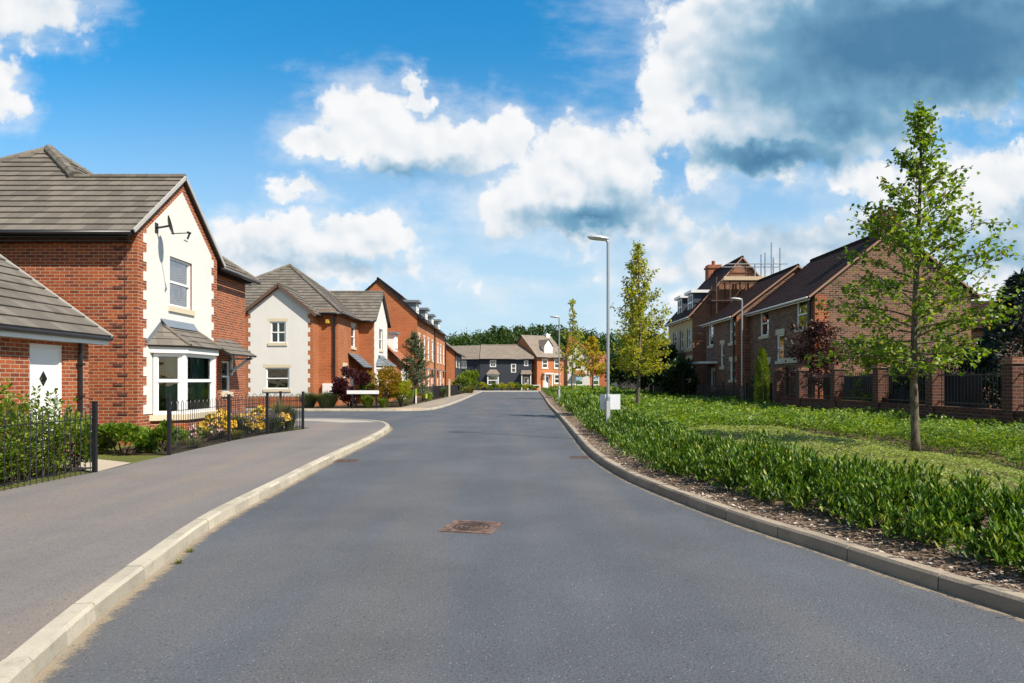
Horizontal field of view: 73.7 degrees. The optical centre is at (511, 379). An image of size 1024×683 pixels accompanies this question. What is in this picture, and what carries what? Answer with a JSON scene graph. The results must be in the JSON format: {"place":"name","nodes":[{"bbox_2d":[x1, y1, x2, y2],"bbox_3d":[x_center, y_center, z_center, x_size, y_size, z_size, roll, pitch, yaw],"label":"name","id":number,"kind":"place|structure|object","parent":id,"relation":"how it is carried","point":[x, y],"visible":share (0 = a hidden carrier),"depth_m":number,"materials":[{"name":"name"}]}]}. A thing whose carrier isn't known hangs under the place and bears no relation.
{"place":"outdoors","nodes":[
{"label":"outdoors","id":0,"kind":"place"},
{"bbox_2d":[0,428,305,489],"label":"garden ground","id":1,"kind":"structure","parent":0,"point":[110,454],"depth_m":11.84,"materials":[{"name":"soil"}]},
{"bbox_2d":[0,378,91,485],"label":"garden shrub","id":2,"kind":"object","parent":1,"relation":"on","point":[9,399],"visible":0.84,"depth_m":10.36,"materials":[{"name":"green plant"}]},
{"bbox_2d":[0,254,112,460],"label":"brick garage","id":3,"kind":"structure","parent":1,"relation":"on","point":[47,336],"depth_m":12.99,"materials":[{"name":"brick"}]},
{"bbox_2d":[30,343,61,455],"bbox_3d":[-8.760,0.405,12.760,0.100,2.150,0.940,0,0,0],"label":"door","id":4,"kind":"structure","parent":3,"relation":"in","point":[45,359],"depth_m":12.83,"materials":[{"name":"white paint"}]},
{"bbox_2d":[44,412,98,471],"bbox_3d":[-7.145,1.016,11.140,0.722,0.988,0.969,0,0,-21],"label":"garden shrub","id":5,"kind":"object","parent":1,"relation":"on","point":[82,443],"visible":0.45,"depth_m":11.11,"materials":[{"name":"green plant"}]},
{"bbox_2d":[31,457,128,470],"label":"path to door","id":6,"kind":"structure","parent":1,"relation":"on","point":[104,464],"depth_m":12.04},
{"bbox_2d":[0,144,260,444],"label":"brick house","id":7,"kind":"structure","parent":1,"relation":"on","point":[165,307],"depth_m":16.69,"materials":[{"name":"brick"}]},
{"bbox_2d":[153,353,180,414],"bbox_3d":[-8.445,0.090,16.742,0.654,1.496,0.261,0,0,-36],"label":"window","id":8,"kind":"structure","parent":7,"relation":"in","point":[172,380],"depth_m":16.79,"materials":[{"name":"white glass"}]},
{"bbox_2d":[155,215,190,238],"bbox_3d":[-8.198,-3.680,16.516,0.995,0.614,0.288,0,0,22],"label":"satellite dish","id":9,"kind":"object","parent":7,"relation":"attached to","point":[169,225],"visible":1,"depth_m":16.47,"materials":[{"name":"black paint"}]},
{"bbox_2d":[168,257,194,315],"bbox_3d":[-8.688,-2.440,17.880,0.155,1.400,1.380,0,0,0],"label":"window","id":10,"kind":"structure","parent":7,"relation":"in","point":[173,308],"depth_m":18.11,"materials":[{"name":"white plastic"}]},
{"bbox_2d":[187,354,212,413],"bbox_3d":[-8.195,0.090,17.685,0.259,1.496,1.560,0,0,0],"label":"window","id":11,"kind":"structure","parent":7,"relation":"in","point":[197,380],"depth_m":18.03,"materials":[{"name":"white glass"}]},
{"bbox_2d":[206,358,209,406],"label":"window","id":12,"kind":"structure","parent":7,"relation":"in","point":[207,360],"depth_m":18.63,"materials":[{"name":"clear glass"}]},
{"bbox_2d":[221,361,233,396],"bbox_3d":[-9.117,-0.040,21.750,0.155,1.120,0.840,0,0,0],"label":"window","id":13,"kind":"structure","parent":7,"relation":"in","point":[223,393],"depth_m":21.99,"materials":[{"name":"white plastic"}]},
{"bbox_2d":[116,430,293,454],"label":"flower bed earth","id":14,"kind":"structure","parent":1,"relation":"on","point":[131,448],"depth_m":15.34,"materials":[{"name":"soil"}]},
{"bbox_2d":[91,421,166,453],"bbox_3d":[-7.883,1.197,13.924,1.627,0.800,1.350,0,0,0],"label":"laurel bush","id":15,"kind":"object","parent":14,"relation":"on","point":[107,432],"visible":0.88,"depth_m":13.68,"materials":[{"name":"green plant"}]},
{"bbox_2d":[138,418,182,451],"bbox_3d":[-7.370,1.155,14.273,0.751,0.713,0.962,0,0,0],"label":"laurel bush","id":16,"kind":"object","parent":14,"relation":"on","point":[158,430],"visible":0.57,"depth_m":14.21,"materials":[{"name":"green plant"}]},
{"bbox_2d":[157,426,189,444],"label":"laurel bush","id":17,"kind":"object","parent":14,"relation":"on","point":[187,434],"visible":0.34,"depth_m":15.68,"materials":[{"name":"green plant"}]},
{"bbox_2d":[186,424,223,442],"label":"flower clump","id":18,"kind":"object","parent":14,"relation":"on","point":[210,430],"visible":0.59,"depth_m":16.31,"materials":[{"name":"pink plant"}]},
{"bbox_2d":[195,411,232,439],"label":"flower clump","id":19,"kind":"object","parent":14,"relation":"on","point":[210,418],"visible":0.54,"depth_m":16.79,"materials":[{"name":"yellow plant"}]},
{"bbox_2d":[199,408,236,437],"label":"flower clump","id":20,"kind":"object","parent":14,"relation":"on","point":[204,423],"visible":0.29,"depth_m":17.31,"materials":[{"name":"yellow plant"}]},
{"bbox_2d":[231,407,264,436],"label":"lavender clump","id":21,"kind":"object","parent":14,"relation":"on","point":[243,429],"visible":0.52,"depth_m":17.76,"materials":[{"name":"green plant"}]},
{"bbox_2d":[240,405,264,422],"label":"flower clump","id":22,"kind":"object","parent":14,"relation":"on","point":[259,410],"visible":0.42,"depth_m":20.00,"materials":[{"name":"yellow plant"}]},
{"bbox_2d":[241,415,264,433],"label":"flower clump","id":23,"kind":"object","parent":14,"relation":"on","point":[260,425],"visible":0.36,"depth_m":18.81,"materials":[{"name":"yellow plant"}]},
{"bbox_2d":[255,409,292,432],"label":"lavender clump","id":24,"kind":"object","parent":14,"relation":"on","point":[275,421],"visible":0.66,"depth_m":19.18,"materials":[{"name":"green plant"}]},
{"bbox_2d":[258,412,290,425],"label":"flower clump","id":25,"kind":"object","parent":14,"relation":"on","point":[286,416],"visible":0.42,"depth_m":19.67,"materials":[{"name":"yellow plant"}]},
{"bbox_2d":[160,391,304,454],"bbox_3d":[-7.606,0.973,18.584,4.577,1.255,9.377,0,0,-35],"label":"railing fence","id":26,"kind":"object","parent":1,"relation":"on","point":[229,397],"visible":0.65,"depth_m":16.52,"materials":[{"name":"metal"}]},
{"bbox_2d":[0,418,385,661],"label":"pavement","id":27,"kind":"structure","parent":0,"point":[66,543],"depth_m":7.83,"materials":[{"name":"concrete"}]},
{"bbox_2d":[0,401,97,489],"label":"railing fence","id":28,"kind":"object","parent":27,"relation":"on","point":[94,418],"visible":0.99,"depth_m":10.28,"materials":[{"name":"metal"}]},
{"bbox_2d":[0,418,389,682],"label":"kerb","id":29,"kind":"structure","parent":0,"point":[32,657],"depth_m":5.07,"materials":[{"name":"concrete"}]},
{"bbox_2d":[270,398,287,429],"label":"ornamental grass","id":30,"kind":"object","parent":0,"point":[274,413],"depth_m":20.25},
{"bbox_2d":[281,402,296,430],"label":"ornamental grass","id":31,"kind":"object","parent":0,"point":[289,423],"depth_m":20.19,"materials":[{"name":"green plant"}]},
{"bbox_2d":[298,419,372,422],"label":"pavement corner paving","id":32,"kind":"structure","parent":0,"point":[336,420],"depth_m":24.98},
{"bbox_2d":[246,391,466,407],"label":"garden ground","id":33,"kind":"structure","parent":0,"point":[393,404],"depth_m":42.10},
{"bbox_2d":[298,389,320,407],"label":"lavender clump","id":34,"kind":"object","parent":33,"relation":"on","point":[309,402],"visible":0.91,"depth_m":36.72,"materials":[{"name":"green plant"}]},
{"bbox_2d":[245,264,395,405],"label":"brick house","id":35,"kind":"structure","parent":33,"relation":"on","point":[304,332],"depth_m":40.16,"materials":[{"name":"paint"}]},
{"bbox_2d":[263,364,291,391],"bbox_3d":[-13.395,-0.107,39.015,1.630,1.560,0.175,0,0,0],"label":"window","id":36,"kind":"structure","parent":35,"relation":"in","point":[268,366],"depth_m":38.98,"materials":[{"name":"white plastic"}]},
{"bbox_2d":[268,318,287,345],"bbox_3d":[-13.366,-2.738,39.015,1.152,1.560,0.175,0,0,0],"label":"window","id":37,"kind":"structure","parent":35,"relation":"in","point":[272,320],"depth_m":39.03,"materials":[{"name":"white plastic"}]},
{"bbox_2d":[351,322,356,349],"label":"window","id":38,"kind":"structure","parent":35,"relation":"in","point":[353,325],"depth_m":44.48,"materials":[{"name":"white plastic"}]},
{"bbox_2d":[312,390,343,407],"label":"lavender clump","id":39,"kind":"object","parent":33,"relation":"on","point":[326,399],"visible":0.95,"depth_m":36.58,"materials":[{"name":"green plant"}]},
{"bbox_2d":[340,386,359,407],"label":"purple shrub","id":40,"kind":"object","parent":33,"relation":"on","point":[345,398],"visible":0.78,"depth_m":36.60,"materials":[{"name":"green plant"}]},
{"bbox_2d":[329,366,371,406],"bbox_3d":[-8.804,0.355,37.374,2.224,2.342,1.744,0,0,-27],"label":"purple shrub","id":41,"kind":"object","parent":33,"relation":"on","point":[358,378],"visible":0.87,"depth_m":37.12,"materials":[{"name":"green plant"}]},
{"bbox_2d":[356,382,375,403],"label":"garden shrub","id":42,"kind":"object","parent":33,"relation":"on","point":[364,387],"visible":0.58,"depth_m":37.54,"materials":[{"name":"green plant"}]},
{"bbox_2d":[360,395,375,407],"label":"strappy plant","id":43,"kind":"object","parent":33,"relation":"on","point":[368,401],"visible":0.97,"depth_m":36.55,"materials":[{"name":"green plant"}]},
{"bbox_2d":[366,365,403,399],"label":"golden shrub","id":44,"kind":"object","parent":33,"relation":"on","point":[389,375],"visible":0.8,"depth_m":37.90,"materials":[{"name":"yellow plant"}]},
{"bbox_2d":[365,277,430,397],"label":"terrace house","id":45,"kind":"structure","parent":33,"relation":"on","point":[406,318],"depth_m":58.20,"materials":[{"name":"orange brick"}]},
{"bbox_2d":[387,332,408,399],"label":"coach house","id":46,"kind":"structure","parent":33,"relation":"on","point":[394,354],"depth_m":53.94,"materials":[{"name":"paint"}]},
{"bbox_2d":[389,379,412,406],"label":"golden shrub","id":47,"kind":"object","parent":33,"relation":"on","point":[404,388],"visible":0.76,"depth_m":38.25,"materials":[{"name":"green plant"}]},
{"bbox_2d":[397,390,414,404],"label":"garden shrub","id":48,"kind":"object","parent":33,"relation":"on","point":[409,397],"visible":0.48,"depth_m":40.53,"materials":[{"name":"green plant"}]},
{"bbox_2d":[392,288,438,385],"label":"terrace house","id":49,"kind":"structure","parent":33,"relation":"on","point":[430,339],"depth_m":67.81,"materials":[{"name":"orange brick"}]},
{"bbox_2d":[397,331,436,402],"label":"garden tree","id":50,"kind":"object","parent":33,"relation":"on","point":[418,373],"visible":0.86,"depth_m":44.32,"materials":[{"name":"green plant"}]},
{"bbox_2d":[403,297,442,385],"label":"terrace house","id":51,"kind":"structure","parent":33,"relation":"on","point":[431,318],"depth_m":74.61,"materials":[{"name":"orange brick"}]},
{"bbox_2d":[422,383,457,400],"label":"railing fence","id":52,"kind":"object","parent":33,"relation":"on","point":[436,391],"visible":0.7,"depth_m":58.81,"materials":[{"name":"metal"}]},
{"bbox_2d":[434,319,448,385],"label":"terrace house","id":53,"kind":"structure","parent":33,"relation":"on","point":[442,356],"depth_m":80.83,"materials":[{"name":"orange brick"}]},
{"bbox_2d":[446,342,465,390],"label":"house","id":54,"kind":"structure","parent":33,"relation":"on","point":[454,356],"depth_m":86.14,"materials":[{"name":"orange brick"}]},
{"bbox_2d":[452,373,470,392],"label":"garden shrub","id":55,"kind":"object","parent":33,"relation":"on","point":[460,379],"visible":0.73,"depth_m":75.99,"materials":[{"name":"green plant"}]},
{"bbox_2d":[246,391,479,408],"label":"pavement","id":56,"kind":"structure","parent":0,"point":[437,402],"depth_m":43.74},
{"bbox_2d":[346,390,379,407],"bbox_3d":[-7.900,1.035,36.245,1.760,1.030,0.130,0,0,0],"label":"street nameplate","id":57,"kind":"object","parent":56,"relation":"on","point":[362,392],"visible":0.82,"depth_m":36.18,"materials":[{"name":"white paint"}]},
{"bbox_2d":[461,369,479,388],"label":"topiary shrub","id":58,"kind":"object","parent":56,"relation":"on","point":[473,375],"visible":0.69,"depth_m":81.43,"materials":[{"name":"green plant"}]},
{"bbox_2d":[474,390,539,391],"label":"forecourt paving","id":59,"kind":"structure","parent":0,"point":[508,390],"depth_m":103.84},
{"bbox_2d":[452,345,533,389],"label":"clad house","id":60,"kind":"structure","parent":59,"relation":"on","point":[491,364],"depth_m":105.00,"materials":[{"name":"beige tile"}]},
{"bbox_2d":[512,333,564,389],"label":"brick house","id":61,"kind":"structure","parent":59,"relation":"on","point":[545,361],"depth_m":106.86,"materials":[{"name":"orange brick"}]},
{"bbox_2d":[0,0,1023,379],"label":"sky","id":62,"kind":"structure","parent":0,"point":[464,157],"materials":[{"name":"blue"}]},
{"bbox_2d":[39,392,1023,682],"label":"road","id":63,"kind":"structure","parent":0,"point":[365,570],"depth_m":5.09,"materials":[{"name":"asphalt"}]},
{"bbox_2d":[30,427,392,682],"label":"road edge grit","id":64,"kind":"object","parent":63,"relation":"on","point":[53,665],"visible":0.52,"depth_m":5.01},
{"bbox_2d":[438,520,503,533],"bbox_3d":[-0.435,1.603,7.420,0.570,0.033,0.570,0,0,13],"label":"manhole cover","id":65,"kind":"object","parent":63,"relation":"on","point":[474,527],"visible":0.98,"depth_m":7.38,"materials":[{"name":"metal"}]},
{"bbox_2d":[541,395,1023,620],"bbox_3d":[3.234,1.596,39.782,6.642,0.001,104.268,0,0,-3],"label":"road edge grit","id":66,"kind":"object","parent":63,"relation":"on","point":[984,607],"visible":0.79,"depth_m":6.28,"materials":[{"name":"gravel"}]},
{"bbox_2d":[562,335,605,386],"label":"rendered house","id":67,"kind":"structure","parent":0,"point":[586,380],"depth_m":92.17,"materials":[{"name":"paint"}]},
{"bbox_2d":[576,381,613,386],"bbox_3d":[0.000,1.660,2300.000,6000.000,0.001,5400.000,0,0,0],"label":"ground","id":68,"kind":"structure","parent":0,"point":[595,382],"depth_m":454.00,"materials":[{"name":"green plant"}]},
{"bbox_2d":[246,391,481,410],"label":"kerb","id":69,"kind":"structure","parent":68,"relation":"on","point":[438,407],"depth_m":35.15,"materials":[{"name":"concrete"}]},
{"bbox_2d":[446,323,667,368],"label":"woodland","id":70,"kind":"object","parent":68,"relation":"on","point":[501,335],"visible":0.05,"depth_m":161.60,"materials":[{"name":"green plant"}]},
{"bbox_2d":[539,391,1023,616],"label":"kerb","id":71,"kind":"structure","parent":68,"relation":"on","point":[994,596],"depth_m":6.19,"materials":[{"name":"concrete"}]},
{"bbox_2d":[540,391,1023,592],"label":"planting bed","id":72,"kind":"object","parent":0,"point":[803,512],"visible":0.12,"depth_m":7.68,"materials":[{"name":"brown soil"}]},
{"bbox_2d":[550,316,559,402],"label":"street lamp","id":73,"kind":"object","parent":72,"relation":"on","point":[558,317],"visible":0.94,"depth_m":40.46,"materials":[{"name":"metal"}]},
{"bbox_2d":[555,298,588,390],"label":"street tree","id":74,"kind":"object","parent":72,"relation":"on","point":[570,353],"visible":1,"depth_m":55.91,"materials":[{"name":"green plant"}]},
{"bbox_2d":[574,335,611,388],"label":"street tree","id":75,"kind":"object","parent":72,"relation":"on","point":[592,352],"visible":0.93,"depth_m":60.78,"materials":[{"name":"yellow plant"}]},
{"bbox_2d":[587,235,609,425],"bbox_3d":[2.287,-1.209,18.000,0.611,5.218,0.263,0,0,0],"label":"street lamp","id":76,"kind":"object","parent":72,"relation":"on","point":[598,237],"visible":0.95,"depth_m":17.96,"materials":[{"name":"metal"}]},
{"bbox_2d":[600,394,619,408],"bbox_3d":[2.605,0.580,18.087,0.530,0.400,0.055,0,0,0],"label":"sign board","id":77,"kind":"object","parent":76,"relation":"attached to","point":[614,401],"visible":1,"depth_m":18.10,"materials":[{"name":"metal"}]},
{"bbox_2d":[617,300,661,376],"bbox_3d":[7.340,-1.688,39.213,2.950,6.179,2.501,0,0,-33],"label":"street tree","id":78,"kind":"object","parent":72,"relation":"on","point":[656,362],"visible":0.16,"depth_m":38.83,"materials":[{"name":"green plant"}]},
{"bbox_2d":[610,239,675,405],"bbox_3d":[5.184,-2.168,27.371,2.596,7.140,2.830,0,0,18],"label":"street tree","id":79,"kind":"object","parent":72,"relation":"on","point":[636,310],"visible":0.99,"depth_m":27.31,"materials":[{"name":"green plant"}]},
{"bbox_2d":[617,329,679,391],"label":"evergreen tree","id":80,"kind":"object","parent":72,"relation":"on","point":[646,380],"visible":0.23,"depth_m":43.09,"materials":[{"name":"green plant"}]},
{"bbox_2d":[659,353,701,396],"bbox_3d":[9.502,-0.040,38.717,2.281,3.098,3.235,0,0,0],"label":"evergreen tree","id":81,"kind":"object","parent":72,"relation":"on","point":[683,369],"visible":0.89,"depth_m":38.14,"materials":[{"name":"green plant"}]},
{"bbox_2d":[654,382,772,409],"bbox_3d":[10.081,0.838,37.150,0.122,1.425,19.802,0,0,-2],"label":"railing fence","id":82,"kind":"object","parent":72,"relation":"on","point":[710,391],"visible":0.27,"depth_m":32.96,"materials":[{"name":"metal"}]},
{"bbox_2d":[753,347,770,406],"bbox_3d":[10.147,0.046,27.707,0.737,2.808,0.718,0,0,0],"label":"columnar conifer","id":83,"kind":"object","parent":72,"relation":"on","point":[762,362],"visible":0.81,"depth_m":27.56,"materials":[{"name":"green plant"}]},
{"bbox_2d":[541,386,1023,574],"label":"laurel planting","id":84,"kind":"object","parent":72,"relation":"on","point":[846,487],"visible":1,"depth_m":7.46,"materials":[{"name":"green plant"}]},
{"bbox_2d":[552,384,1023,469],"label":"ground cover","id":85,"kind":"object","parent":72,"relation":"on","point":[690,411],"visible":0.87,"depth_m":17.19,"materials":[{"name":"green plant"}]},
{"bbox_2d":[556,408,1023,592],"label":"bark chips","id":86,"kind":"object","parent":72,"relation":"on","point":[965,561],"visible":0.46,"depth_m":6.57,"materials":[{"name":"wood"}]},
{"bbox_2d":[686,424,1023,502],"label":"ground cover mat","id":87,"kind":"object","parent":72,"relation":"on","point":[875,448],"visible":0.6,"depth_m":11.22,"materials":[{"name":"green plant"}]},
{"bbox_2d":[804,98,1023,451],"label":"street tree","id":88,"kind":"object","parent":72,"relation":"on","point":[909,236],"visible":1,"depth_m":12.27,"materials":[{"name":"green plant"}]},
{"label":"right garden ground","id":89,"kind":"structure","parent":0,"visible":0},
{"bbox_2d":[604,345,622,384],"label":"evergreen tree","id":90,"kind":"object","parent":89,"relation":"on","point":[612,379],"visible":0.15,"depth_m":76.93,"materials":[{"name":"green plant"}]},
{"bbox_2d":[611,338,658,389],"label":"evergreen tree","id":91,"kind":"object","parent":89,"relation":"on","point":[621,377],"visible":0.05,"depth_m":57.63,"materials":[{"name":"green plant"}]},
{"bbox_2d":[618,379,653,390],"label":"board fence","id":92,"kind":"object","parent":89,"relation":"on","point":[627,385],"visible":0.12,"depth_m":69.98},
{"bbox_2d":[664,255,759,384],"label":"rendered house","id":93,"kind":"structure","parent":89,"relation":"on","point":[686,330],"depth_m":41.20,"materials":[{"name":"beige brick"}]},
{"bbox_2d":[730,297,743,399],"bbox_3d":[10.537,-1.234,32.000,0.611,5.268,0.263,0,0,0],"label":"street lamp","id":94,"kind":"object","parent":89,"relation":"on","point":[737,299],"visible":0.84,"depth_m":31.96,"materials":[{"name":"metal"}]},
{"bbox_2d":[706,242,786,316],"bbox_3d":[13.750,-3.250,40.233,4.500,9.500,1.186,0,0,0],"label":"scaffold","id":95,"kind":"object","parent":89,"relation":"on","point":[739,280],"visible":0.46,"depth_m":39.72,"materials":[{"name":"metal"}]},
{"bbox_2d":[692,264,801,400],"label":"brick house","id":96,"kind":"structure","parent":89,"relation":"on","point":[722,362],"depth_m":35.37,"materials":[{"name":"brick"}]},
{"bbox_2d":[719,340,724,369],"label":"window","id":97,"kind":"structure","parent":96,"relation":"in","point":[722,342],"depth_m":36.56,"materials":[{"name":"white plastic"}]},
{"bbox_2d":[778,316,854,397],"bbox_3d":[11.306,-0.415,25.431,2.718,3.834,2.838,0,0,29],"label":"red leaf tree","id":98,"kind":"object","parent":89,"relation":"on","point":[818,329],"visible":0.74,"depth_m":25.15,"materials":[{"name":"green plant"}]},
{"bbox_2d":[743,206,980,402],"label":"brick house","id":99,"kind":"structure","parent":89,"relation":"on","point":[774,314],"depth_m":26.90,"materials":[{"name":"brick"}]},
{"bbox_2d":[758,311,768,338],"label":"window","id":100,"kind":"structure","parent":99,"relation":"in","point":[766,323],"depth_m":32.40,"materials":[{"name":"white plastic"}]},
{"bbox_2d":[775,328,784,363],"bbox_3d":[11.865,-1.480,30.175,0.150,1.540,0.970,0,0,0],"label":"window","id":101,"kind":"structure","parent":99,"relation":"in","point":[780,331],"depth_m":30.32,"materials":[{"name":"white plastic"}]},
{"bbox_2d":[786,366,794,396],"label":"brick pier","id":102,"kind":"structure","parent":99,"relation":"in","point":[789,368],"depth_m":29.24,"materials":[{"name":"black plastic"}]},
{"bbox_2d":[794,301,807,332],"bbox_3d":[11.962,-2.620,27.925,0.344,1.280,1.230,0,0,0],"label":"window","id":103,"kind":"structure","parent":99,"relation":"in","point":[804,304],"depth_m":28.25,"materials":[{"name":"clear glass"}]},
{"bbox_2d":[849,345,909,399],"bbox_3d":[11.938,0.109,21.756,1.702,2.828,2.006,0,0,0],"label":"garden shrub","id":104,"kind":"object","parent":89,"relation":"on","point":[868,370],"visible":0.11,"depth_m":21.98,"materials":[{"name":"green plant"}]},
{"bbox_2d":[773,357,1023,447],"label":"garden wall","id":105,"kind":"structure","parent":89,"relation":"on","point":[1012,404],"depth_m":17.34,"materials":[{"name":"brick"}]},
{"bbox_2d":[823,372,981,407],"bbox_3d":[11.410,0.700,20.698,0.140,1.800,8.395,0,0,0],"label":"board fence","id":106,"kind":"object","parent":105,"relation":"on","point":[952,388],"visible":0.03,"depth_m":17.70,"materials":[{"name":"metal"}]},
{"bbox_2d":[889,358,956,403],"bbox_3d":[11.842,0.406,19.792,2.299,2.229,1.915,0,0,0],"label":"garden shrub","id":107,"kind":"object","parent":89,"relation":"on","point":[901,382],"visible":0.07,"depth_m":19.46,"materials":[{"name":"green plant"}]},
{"bbox_2d":[906,338,999,408],"bbox_3d":[11.480,0.170,18.137,1.917,2.714,2.399,0,0,0],"label":"garden shrub","id":108,"kind":"object","parent":89,"relation":"on","point":[966,363],"visible":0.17,"depth_m":17.50,"materials":[{"name":"green plant"}]},
{"bbox_2d":[962,268,1023,408],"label":"blue conifer","id":109,"kind":"object","parent":89,"relation":"on","point":[990,337],"visible":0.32,"depth_m":17.05,"materials":[{"name":"green plant"}]},
{"bbox_2d":[971,301,1022,407],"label":"brick house","id":110,"kind":"structure","parent":89,"relation":"on","point":[976,333],"depth_m":28.50,"materials":[{"name":"brown brick"}]},
{"bbox_2d":[982,354,1021,408],"bbox_3d":[11.964,0.468,15.627,1.622,2.102,2.740,0,0,21],"label":"garden shrub","id":111,"kind":"object","parent":89,"relation":"on","point":[995,387],"visible":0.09,"depth_m":16.53,"materials":[{"name":"green plant"}]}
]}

